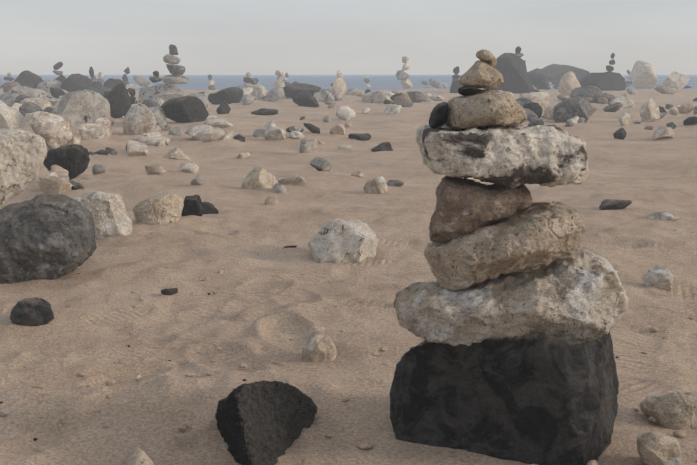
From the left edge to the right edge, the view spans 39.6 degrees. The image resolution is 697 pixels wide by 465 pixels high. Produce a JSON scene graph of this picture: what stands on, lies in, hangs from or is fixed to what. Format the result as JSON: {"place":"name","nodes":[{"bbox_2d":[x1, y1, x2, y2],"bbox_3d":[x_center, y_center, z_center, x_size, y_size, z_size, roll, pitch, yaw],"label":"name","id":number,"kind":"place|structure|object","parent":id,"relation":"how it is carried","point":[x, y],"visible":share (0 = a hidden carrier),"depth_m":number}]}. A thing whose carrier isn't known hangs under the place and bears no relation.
{"place":"outdoors","nodes":[
{"label":"outdoors","id":0,"kind":"place"},
{"bbox_2d":[148,107,166,125],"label":"rock","id":1,"kind":"object","parent":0,"point":[159,114],"depth_m":11.07},
{"bbox_2d":[203,115,232,128],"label":"rock","id":2,"kind":"object","parent":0,"point":[214,121],"depth_m":10.01},
{"bbox_2d":[0,88,696,464],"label":"sand ground","id":3,"kind":"structure","parent":0,"point":[268,292],"depth_m":2.56},
{"bbox_2d":[0,88,18,106],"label":"rock","id":4,"kind":"object","parent":3,"relation":"on","point":[9,97],"depth_m":14.65},
{"bbox_2d":[0,81,19,92],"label":"rock","id":5,"kind":"object","parent":3,"relation":"on","point":[6,86],"visible":0.4,"depth_m":20.87},
{"bbox_2d":[0,100,27,127],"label":"pale rock","id":6,"kind":"object","parent":3,"relation":"on","point":[10,117],"visible":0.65,"depth_m":10.17},
{"bbox_2d":[0,128,46,208],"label":"pale boulder","id":7,"kind":"object","parent":3,"relation":"on","point":[23,154],"visible":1,"depth_m":3.32},
{"bbox_2d":[8,85,43,98],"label":"rock","id":8,"kind":"object","parent":3,"relation":"on","point":[28,91],"depth_m":18.14},
{"bbox_2d":[14,70,42,88],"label":"dark boulder","id":9,"kind":"object","parent":3,"relation":"on","point":[27,78],"visible":0.35,"depth_m":25.06},
{"bbox_2d":[19,101,42,116],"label":"rock","id":10,"kind":"object","parent":3,"relation":"on","point":[27,107],"visible":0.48,"depth_m":12.40},
{"bbox_2d":[10,297,54,325],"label":"black stone","id":11,"kind":"object","parent":3,"relation":"on","point":[35,311],"visible":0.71,"depth_m":2.21},
{"bbox_2d":[19,98,50,108],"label":"rock","id":12,"kind":"object","parent":3,"relation":"on","point":[42,103],"visible":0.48,"depth_m":13.57},
{"bbox_2d":[0,193,96,283],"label":"grey boulder","id":13,"kind":"object","parent":3,"relation":"on","point":[48,236],"visible":0.9,"depth_m":2.69},
{"bbox_2d":[24,111,72,148],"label":"rock","id":14,"kind":"object","parent":3,"relation":"on","point":[53,131],"visible":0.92,"depth_m":7.40},
{"bbox_2d":[37,79,62,92],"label":"rock","id":15,"kind":"object","parent":3,"relation":"on","point":[46,85],"depth_m":24.96},
{"bbox_2d":[40,176,72,193],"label":"rock","id":16,"kind":"object","parent":3,"relation":"on","point":[53,184],"visible":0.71,"depth_m":4.61},
{"bbox_2d":[50,87,65,98],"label":"rock","id":17,"kind":"object","parent":3,"relation":"on","point":[56,92],"visible":0.85,"depth_m":20.77},
{"bbox_2d":[50,165,68,180],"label":"rock","id":18,"kind":"object","parent":3,"relation":"on","point":[61,172],"visible":0.4,"depth_m":5.02},
{"bbox_2d":[43,144,89,179],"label":"dark rock","id":19,"kind":"object","parent":3,"relation":"on","point":[73,159],"visible":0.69,"depth_m":5.12},
{"bbox_2d":[60,73,93,91],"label":"dark rock","id":20,"kind":"object","parent":3,"relation":"on","point":[74,82],"visible":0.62,"depth_m":25.04},
{"bbox_2d":[56,89,110,126],"bbox_3d":[-2.887,-1.302,10.363,0.442,0.457,0.674,9,13,44],"label":"rock","id":21,"kind":"object","parent":3,"relation":"on","point":[78,108],"visible":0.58,"depth_m":10.19},
{"bbox_2d":[78,123,109,140],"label":"rock","id":22,"kind":"object","parent":3,"relation":"on","point":[87,131],"depth_m":8.01},
{"bbox_2d":[92,164,105,174],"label":"rock","id":23,"kind":"object","parent":3,"relation":"on","point":[97,169],"visible":0.88,"depth_m":5.50},
{"bbox_2d":[86,86,111,95],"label":"rock","id":24,"kind":"object","parent":3,"relation":"on","point":[101,90],"depth_m":18.97},
{"bbox_2d":[92,117,112,134],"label":"rock","id":25,"kind":"object","parent":3,"relation":"on","point":[106,121],"visible":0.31,"depth_m":8.64},
{"bbox_2d":[74,191,131,238],"bbox_3d":[-0.859,-0.048,3.402,0.198,0.201,0.150,0,9,-1],"label":"pale stone","id":26,"kind":"object","parent":3,"relation":"on","point":[107,210],"visible":0.79,"depth_m":3.34},
{"bbox_2d":[103,78,123,88],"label":"rock","id":27,"kind":"object","parent":3,"relation":"on","point":[111,83],"depth_m":25.01},
{"bbox_2d":[107,83,131,117],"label":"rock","id":28,"kind":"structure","parent":3,"relation":"on","point":[118,99],"depth_m":12.70},
{"bbox_2d":[118,448,153,464],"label":"rock","id":29,"kind":"object","parent":3,"relation":"on","point":[136,456],"visible":1,"depth_m":1.37},
{"bbox_2d":[127,140,147,155],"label":"pale stone","id":30,"kind":"object","parent":3,"relation":"on","point":[135,148],"visible":0.79,"depth_m":6.50},
{"bbox_2d":[123,105,155,134],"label":"rock","id":31,"kind":"object","parent":3,"relation":"on","point":[138,120],"visible":0.75,"depth_m":8.66},
{"bbox_2d":[132,132,160,141],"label":"rock","id":32,"kind":"object","parent":3,"relation":"on","point":[144,137],"visible":0.58,"depth_m":8.10},
{"bbox_2d":[145,164,165,174],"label":"rock","id":33,"kind":"object","parent":3,"relation":"on","point":[154,169],"visible":0.81,"depth_m":5.31},
{"bbox_2d":[146,138,164,145],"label":"rock","id":34,"kind":"object","parent":3,"relation":"on","point":[158,142],"visible":0.77,"depth_m":7.67},
{"bbox_2d":[133,193,183,224],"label":"brown stone","id":35,"kind":"object","parent":3,"relation":"on","point":[162,208],"visible":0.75,"depth_m":3.59},
{"bbox_2d":[139,84,184,101],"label":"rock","id":36,"kind":"object","parent":3,"relation":"on","point":[165,92],"visible":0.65,"depth_m":18.13},
{"bbox_2d":[162,74,189,83],"bbox_3d":[-3.220,-2.863,18.093,0.547,0.187,0.399,-6,11,-34],"label":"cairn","id":37,"kind":"object","parent":36,"relation":"on","point":[173,79],"visible":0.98,"depth_m":17.97},
{"bbox_2d":[166,64,184,74],"bbox_3d":[-3.215,-3.039,18.055,0.324,0.209,0.461,-6,11,-32],"label":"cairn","id":38,"kind":"object","parent":37,"relation":"on","point":[173,69],"visible":1,"depth_m":17.90},
{"bbox_2d":[163,54,179,63],"bbox_3d":[-3.282,-3.229,18.026,0.326,0.184,0.259,0,9,-1],"label":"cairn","id":39,"kind":"object","parent":38,"relation":"on","point":[169,59],"visible":1,"depth_m":17.92},
{"bbox_2d":[161,288,177,294],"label":"rock","id":40,"kind":"object","parent":3,"relation":"on","point":[170,291],"visible":1,"depth_m":2.54},
{"bbox_2d":[169,126,182,135],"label":"rock","id":41,"kind":"object","parent":3,"relation":"on","point":[176,130],"visible":0.75,"depth_m":8.81},
{"bbox_2d":[163,146,190,159],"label":"rock","id":42,"kind":"object","parent":3,"relation":"on","point":[176,152],"visible":0.71,"depth_m":6.49},
{"bbox_2d":[161,96,208,122],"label":"rock","id":43,"kind":"object","parent":3,"relation":"on","point":[186,109],"visible":0.81,"depth_m":11.21},
{"bbox_2d":[178,163,198,172],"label":"rock","id":44,"kind":"object","parent":3,"relation":"on","point":[189,167],"visible":0.81,"depth_m":5.92},
{"bbox_2d":[181,195,203,216],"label":"dark stone","id":45,"kind":"object","parent":3,"relation":"on","point":[193,204],"visible":0.77,"depth_m":3.74},
{"bbox_2d":[190,174,204,184],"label":"rock","id":46,"kind":"object","parent":3,"relation":"on","point":[198,179],"visible":0.79,"depth_m":4.72},
{"bbox_2d":[187,93,208,109],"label":"rock","id":47,"kind":"object","parent":3,"relation":"on","point":[203,98],"depth_m":15.34},
{"bbox_2d":[185,124,214,139],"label":"rock","id":48,"kind":"object","parent":3,"relation":"on","point":[193,131],"visible":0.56,"depth_m":8.42},
{"bbox_2d":[202,201,218,213],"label":"dark stone","id":49,"kind":"object","parent":3,"relation":"on","point":[209,208],"visible":0.56,"depth_m":3.86},
{"bbox_2d":[197,128,224,141],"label":"pale stone","id":50,"kind":"object","parent":3,"relation":"on","point":[208,135],"visible":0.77,"depth_m":7.90},
{"bbox_2d":[208,89,230,104],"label":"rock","id":51,"kind":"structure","parent":3,"relation":"on","point":[218,97],"depth_m":18.16},
{"bbox_2d":[216,100,230,113],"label":"dark rock","id":52,"kind":"object","parent":3,"relation":"on","point":[223,108],"visible":0.79,"depth_m":13.75},
{"bbox_2d":[224,87,243,102],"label":"rock","id":53,"kind":"object","parent":3,"relation":"on","point":[235,94],"visible":0.5,"depth_m":18.92},
{"bbox_2d":[241,94,253,104],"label":"rock","id":54,"kind":"object","parent":3,"relation":"on","point":[247,99],"visible":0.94,"depth_m":17.40},
{"bbox_2d":[251,84,266,99],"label":"pale rock","id":55,"kind":"object","parent":3,"relation":"on","point":[258,90],"visible":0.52,"depth_m":21.06},
{"bbox_2d":[242,167,277,188],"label":"rock","id":56,"kind":"object","parent":3,"relation":"on","point":[259,178],"visible":0.65,"depth_m":4.67},
{"bbox_2d":[251,108,277,114],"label":"dark rock","id":57,"kind":"object","parent":3,"relation":"on","point":[263,111],"visible":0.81,"depth_m":13.73},
{"bbox_2d":[215,380,316,464],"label":"rock","id":58,"kind":"object","parent":3,"relation":"on","point":[263,422],"visible":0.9,"depth_m":1.42},
{"bbox_2d":[264,196,278,204],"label":"rock","id":59,"kind":"object","parent":3,"relation":"on","point":[271,200],"visible":0.9,"depth_m":4.19},
{"bbox_2d":[263,87,284,101],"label":"rock","id":60,"kind":"object","parent":3,"relation":"on","point":[274,94],"visible":0.9,"depth_m":19.45},
{"bbox_2d":[264,126,287,139],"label":"pale stone","id":61,"kind":"object","parent":3,"relation":"on","point":[274,133],"visible":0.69,"depth_m":8.08},
{"bbox_2d":[272,183,286,193],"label":"rock","id":62,"kind":"object","parent":3,"relation":"on","point":[279,188],"visible":0.85,"depth_m":4.58},
{"bbox_2d":[277,174,305,185],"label":"rock","id":63,"kind":"object","parent":3,"relation":"on","point":[295,180],"visible":0.69,"depth_m":4.80},
{"bbox_2d":[288,131,304,138],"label":"rock","id":64,"kind":"object","parent":3,"relation":"on","point":[296,135],"visible":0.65,"depth_m":8.14},
{"bbox_2d":[283,83,320,97],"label":"dark boulder","id":65,"kind":"object","parent":3,"relation":"on","point":[291,90],"visible":0.73,"depth_m":21.02},
{"bbox_2d":[292,91,318,106],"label":"dark rock","id":66,"kind":"object","parent":3,"relation":"on","point":[306,98],"visible":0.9,"depth_m":16.61},
{"bbox_2d":[299,138,313,152],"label":"rock","id":67,"kind":"object","parent":3,"relation":"on","point":[306,145],"visible":0.77,"depth_m":7.14},
{"bbox_2d":[304,123,319,133],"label":"rock","id":68,"kind":"object","parent":3,"relation":"on","point":[312,128],"visible":0.9,"depth_m":8.99},
{"bbox_2d":[302,331,335,361],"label":"pale stone","id":69,"kind":"object","parent":3,"relation":"on","point":[319,346],"visible":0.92,"depth_m":1.92},
{"bbox_2d":[310,157,331,171],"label":"rock","id":70,"kind":"object","parent":3,"relation":"on","point":[321,164],"visible":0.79,"depth_m":5.53},
{"bbox_2d":[319,89,333,101],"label":"rock","id":71,"kind":"object","parent":3,"relation":"on","point":[326,95],"visible":0.67,"depth_m":19.00},
{"bbox_2d":[330,124,345,134],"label":"rock","id":72,"kind":"object","parent":3,"relation":"on","point":[338,129],"visible":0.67,"depth_m":8.68},
{"bbox_2d":[0,229,676,421],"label":"pale pebbles","id":73,"kind":"object","parent":3,"relation":"on","point":[374,353],"visible":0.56,"depth_m":1.89},
{"bbox_2d":[332,77,345,94],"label":"pale rock","id":74,"kind":"object","parent":3,"relation":"on","point":[339,85],"visible":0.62,"depth_m":24.26},
{"bbox_2d":[307,218,377,263],"bbox_3d":[-0.018,0.035,3.110,0.204,0.170,0.272,3,10,19],"label":"pale rock","id":75,"kind":"object","parent":3,"relation":"on","point":[336,241],"visible":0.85,"depth_m":3.02},
{"bbox_2d":[336,108,351,120],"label":"rock","id":76,"kind":"object","parent":3,"relation":"on","point":[344,114],"visible":0.9,"depth_m":12.22},
{"bbox_2d":[0,247,696,464],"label":"pebbles","id":77,"kind":"object","parent":3,"relation":"on","point":[364,445],"visible":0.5,"depth_m":1.84},
{"bbox_2d":[348,133,370,140],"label":"dark stone","id":78,"kind":"object","parent":3,"relation":"on","point":[363,137],"visible":0.73,"depth_m":8.36},
{"bbox_2d":[364,176,386,193],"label":"rock","id":79,"kind":"object","parent":3,"relation":"on","point":[377,185],"visible":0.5,"depth_m":4.57},
{"bbox_2d":[369,91,384,102],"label":"rock","id":80,"kind":"object","parent":3,"relation":"on","point":[376,96],"visible":0.77,"depth_m":18.92},
{"bbox_2d":[371,142,393,151],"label":"dark stone","id":81,"kind":"object","parent":3,"relation":"on","point":[384,146],"visible":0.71,"depth_m":7.04},
{"bbox_2d":[384,104,401,113],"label":"pale rock","id":82,"kind":"object","parent":3,"relation":"on","point":[392,109],"visible":0.85,"depth_m":13.97},
{"bbox_2d":[393,93,411,106],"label":"rock","id":83,"kind":"object","parent":3,"relation":"on","point":[401,99],"visible":0.62,"depth_m":17.18},
{"bbox_2d":[407,91,423,102],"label":"rock","id":84,"kind":"object","parent":3,"relation":"on","point":[416,96],"visible":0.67,"depth_m":18.50},
{"bbox_2d":[450,80,462,92],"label":"rock","id":85,"kind":"object","parent":3,"relation":"on","point":[456,85],"visible":0.35,"depth_m":25.13},
{"bbox_2d":[389,331,618,464],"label":"rock","id":86,"kind":"object","parent":3,"relation":"on","point":[539,398],"visible":0.83,"depth_m":1.41},
{"bbox_2d":[394,250,628,345],"bbox_3d":[0.246,0.102,1.479,0.351,0.149,0.238,0,9,-1],"label":"cairn stone","id":87,"kind":"object","parent":86,"relation":"on","point":[580,294],"visible":0.83,"depth_m":1.40},
{"bbox_2d":[424,201,584,290],"bbox_3d":[0.233,0.021,1.458,0.234,0.132,0.177,0,9,-1],"label":"cairn stone","id":88,"kind":"object","parent":87,"relation":"on","point":[534,236],"visible":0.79,"depth_m":1.40},
{"bbox_2d":[429,176,531,242],"bbox_3d":[0.198,-0.035,1.462,0.151,0.098,0.132,0,9,-1],"label":"cairn stone","id":89,"kind":"object","parent":88,"relation":"on","point":[464,206],"visible":0.96,"depth_m":1.41},
{"bbox_2d":[415,124,588,188],"bbox_3d":[0.228,-0.116,1.450,0.252,0.096,0.174,0,9,-1],"label":"cairn stone","id":90,"kind":"object","parent":89,"relation":"on","point":[510,156],"visible":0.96,"depth_m":1.38},
{"bbox_2d":[429,102,447,128],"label":"rock","id":91,"kind":"object","parent":90,"relation":"on","point":[438,116],"visible":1,"depth_m":1.41},
{"bbox_2d":[445,89,526,128],"bbox_3d":[0.203,-0.182,1.431,0.121,0.059,0.106,0,9,-1],"label":"cairn stone","id":92,"kind":"object","parent":90,"relation":"on","point":[486,107],"visible":0.96,"depth_m":1.39},
{"bbox_2d":[458,86,481,95],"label":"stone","id":93,"kind":"object","parent":92,"relation":"on","point":[466,90],"visible":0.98,"depth_m":1.40},
{"bbox_2d":[459,60,503,88],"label":"cairn stone","id":94,"kind":"object","parent":92,"relation":"on","point":[481,74],"visible":0.92,"depth_m":1.40},
{"bbox_2d":[476,49,496,66],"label":"rock","id":95,"kind":"object","parent":94,"relation":"on","point":[487,57],"visible":0.96,"depth_m":1.41},
{"bbox_2d":[490,53,533,93],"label":"dark boulder","id":96,"kind":"object","parent":3,"relation":"on","point":[511,68],"visible":0.62,"depth_m":25.18},
{"bbox_2d":[523,102,541,117],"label":"rock","id":97,"kind":"object","parent":3,"relation":"on","point":[536,108],"visible":0.65,"depth_m":12.34},
{"bbox_2d":[519,92,549,105],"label":"pale rock","id":98,"kind":"object","parent":3,"relation":"on","point":[541,98],"visible":0.56,"depth_m":16.02},
{"bbox_2d":[527,68,549,89],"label":"rock","id":99,"kind":"object","parent":3,"relation":"on","point":[538,78],"visible":0.56,"depth_m":30.90},
{"bbox_2d":[544,106,553,119],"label":"rock","id":100,"kind":"object","parent":3,"relation":"on","point":[548,112],"visible":0.54,"depth_m":12.24},
{"bbox_2d":[542,64,589,88],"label":"rock","id":101,"kind":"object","parent":3,"relation":"on","point":[555,73],"depth_m":38.81},
{"bbox_2d":[559,71,580,95],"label":"round rock","id":102,"kind":"object","parent":3,"relation":"on","point":[569,83],"visible":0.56,"depth_m":23.69},
{"bbox_2d":[553,96,591,122],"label":"rock","id":103,"kind":"object","parent":3,"relation":"on","point":[564,111],"visible":0.83,"depth_m":11.58},
{"bbox_2d":[570,86,602,102],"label":"rock","id":104,"kind":"object","parent":3,"relation":"on","point":[594,93],"visible":0.6,"depth_m":19.04},
{"bbox_2d":[579,72,625,90],"bbox_3d":[7.404,-4.363,28.247,1.184,0.618,1.270,9,13,42],"label":"dark slab","id":105,"kind":"object","parent":3,"relation":"on","point":[608,81],"depth_m":27.89},
{"bbox_2d":[603,102,622,111],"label":"rock","id":106,"kind":"object","parent":3,"relation":"on","point":[615,107],"visible":0.92,"depth_m":14.28},
{"bbox_2d":[599,199,631,209],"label":"black stone","id":107,"kind":"object","parent":3,"relation":"on","point":[610,204],"visible":0.88,"depth_m":3.98},
{"bbox_2d":[613,128,626,139],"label":"rock","id":108,"kind":"object","parent":3,"relation":"on","point":[620,133],"visible":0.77,"depth_m":8.95},
{"bbox_2d":[611,95,633,107],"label":"white rock","id":109,"kind":"object","parent":3,"relation":"on","point":[625,102],"visible":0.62,"depth_m":16.07},
{"bbox_2d":[619,112,630,125],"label":"rock","id":110,"kind":"object","parent":3,"relation":"on","point":[624,118],"visible":0.92,"depth_m":10.65},
{"bbox_2d":[640,98,659,121],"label":"pale rock","id":111,"kind":"object","parent":3,"relation":"on","point":[649,110],"visible":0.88,"depth_m":11.77},
{"bbox_2d":[643,265,673,290],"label":"pale stone","id":112,"kind":"object","parent":3,"relation":"on","point":[660,277],"visible":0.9,"depth_m":2.60},
{"bbox_2d":[637,431,681,464],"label":"pale stone","id":113,"kind":"object","parent":3,"relation":"on","point":[656,448],"visible":1,"depth_m":1.38},
{"bbox_2d":[653,126,673,139],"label":"rock","id":114,"kind":"object","parent":3,"relation":"on","point":[661,132],"visible":0.79,"depth_m":8.75},
{"bbox_2d":[648,210,679,220],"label":"flat stone","id":115,"kind":"object","parent":3,"relation":"on","point":[665,215],"visible":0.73,"depth_m":3.81},
{"bbox_2d":[654,86,673,93],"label":"rock","id":116,"kind":"object","parent":3,"relation":"on","point":[663,89],"visible":0.98,"depth_m":24.24},
{"bbox_2d":[640,391,696,429],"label":"grey stone","id":117,"kind":"object","parent":3,"relation":"on","point":[677,410],"visible":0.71,"depth_m":1.55},
{"bbox_2d":[661,71,689,91],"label":"boulder","id":118,"kind":"object","parent":3,"relation":"on","point":[677,80],"visible":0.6,"depth_m":26.05},
{"bbox_2d":[679,103,692,113],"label":"rock","id":119,"kind":"object","parent":3,"relation":"on","point":[686,108],"visible":0.98,"depth_m":14.08},
{"bbox_2d":[683,116,696,124],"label":"rock","id":120,"kind":"object","parent":3,"relation":"on","point":[691,120],"visible":0.98,"depth_m":10.66},
{"bbox_2d":[0,74,696,89],"bbox_3d":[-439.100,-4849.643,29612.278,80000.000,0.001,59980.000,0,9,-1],"label":"sea water","id":121,"kind":"structure","parent":0,"point":[326,81],"depth_m":292.94},
{"bbox_2d":[0,0,696,73],"label":"sky","id":122,"kind":"structure","parent":0,"point":[105,36]},
{"bbox_2d":[112,110,692,176],"bbox_3d":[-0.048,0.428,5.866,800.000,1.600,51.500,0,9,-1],"label":"land ground","id":123,"kind":"structure","parent":0,"point":[216,168],"depth_m":6.78},
{"bbox_2d":[630,60,656,88],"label":"pale boulder","id":124,"kind":"object","parent":123,"relation":"on","point":[643,74],"visible":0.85,"depth_m":29.94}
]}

